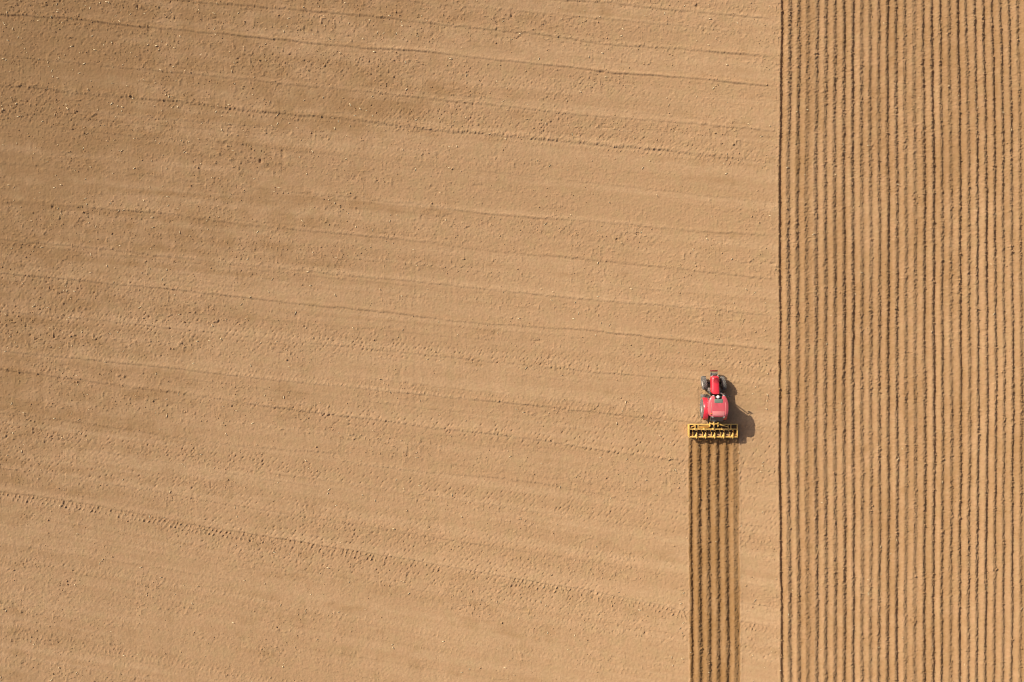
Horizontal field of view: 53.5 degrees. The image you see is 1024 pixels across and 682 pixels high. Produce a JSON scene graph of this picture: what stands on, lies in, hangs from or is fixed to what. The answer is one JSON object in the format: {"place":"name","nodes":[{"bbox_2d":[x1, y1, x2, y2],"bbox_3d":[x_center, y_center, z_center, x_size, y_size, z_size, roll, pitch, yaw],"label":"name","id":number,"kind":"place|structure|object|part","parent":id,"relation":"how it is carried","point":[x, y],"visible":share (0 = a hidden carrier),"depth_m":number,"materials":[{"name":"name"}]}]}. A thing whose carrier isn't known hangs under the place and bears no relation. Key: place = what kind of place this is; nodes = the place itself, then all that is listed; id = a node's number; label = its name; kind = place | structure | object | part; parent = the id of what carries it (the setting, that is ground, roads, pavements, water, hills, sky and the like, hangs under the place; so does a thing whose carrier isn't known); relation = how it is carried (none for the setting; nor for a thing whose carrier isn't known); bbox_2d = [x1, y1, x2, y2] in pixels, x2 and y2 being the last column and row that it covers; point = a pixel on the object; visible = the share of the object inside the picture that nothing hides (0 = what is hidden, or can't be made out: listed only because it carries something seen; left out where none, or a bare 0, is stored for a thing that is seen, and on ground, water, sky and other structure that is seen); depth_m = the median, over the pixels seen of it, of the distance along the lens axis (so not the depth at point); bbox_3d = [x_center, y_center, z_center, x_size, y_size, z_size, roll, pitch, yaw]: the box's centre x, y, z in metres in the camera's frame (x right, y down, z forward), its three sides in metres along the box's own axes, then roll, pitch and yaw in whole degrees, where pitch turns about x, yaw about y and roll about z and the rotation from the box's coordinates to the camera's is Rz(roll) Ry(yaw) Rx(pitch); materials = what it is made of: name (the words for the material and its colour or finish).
{"place":"outdoors","nodes":[
{"label":"outdoors","id":0,"kind":"place"},
{"bbox_2d":[0,0,781,681],"bbox_3d":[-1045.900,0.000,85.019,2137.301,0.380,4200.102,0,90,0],"label":"field","id":1,"kind":"structure","parent":0,"point":[480,410],"depth_m":85.01,"materials":[{"name":"soil"}]},
{"bbox_2d":[0,0,1023,681],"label":"clods","id":2,"kind":"object","parent":1,"relation":"on","point":[630,344],"visible":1,"depth_m":84.98,"materials":[{"name":"soil"}]},
{"bbox_2d":[687,437,741,681],"bbox_3d":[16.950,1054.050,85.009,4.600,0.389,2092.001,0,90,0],"label":"fresh ridges","id":3,"kind":"object","parent":1,"relation":"on","point":[713,527],"visible":1,"depth_m":85.00,"materials":[{"name":"soil"}]},
{"bbox_2d":[699,370,730,422],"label":"tractor","id":4,"kind":"object","parent":1,"relation":"on","point":[714,406],"visible":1,"depth_m":83.36,"materials":[{"name":"metal"}]},
{"bbox_2d":[687,422,737,438],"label":"ridging implement","id":5,"kind":"object","parent":4,"relation":"attached to","point":[712,428],"visible":1,"depth_m":84.24,"materials":[{"name":"yellow paint"}]},
{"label":"rear window","id":6,"kind":"part","parent":4,"relation":"part of","materials":[{"name":"black glass"}]},
{"bbox_2d":[777,0,1023,681],"bbox_3d":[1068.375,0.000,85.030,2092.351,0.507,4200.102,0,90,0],"label":"ridged field","id":7,"kind":"structure","parent":0,"point":[988,328],"depth_m":85.00,"materials":[{"name":"soil"}]}
]}

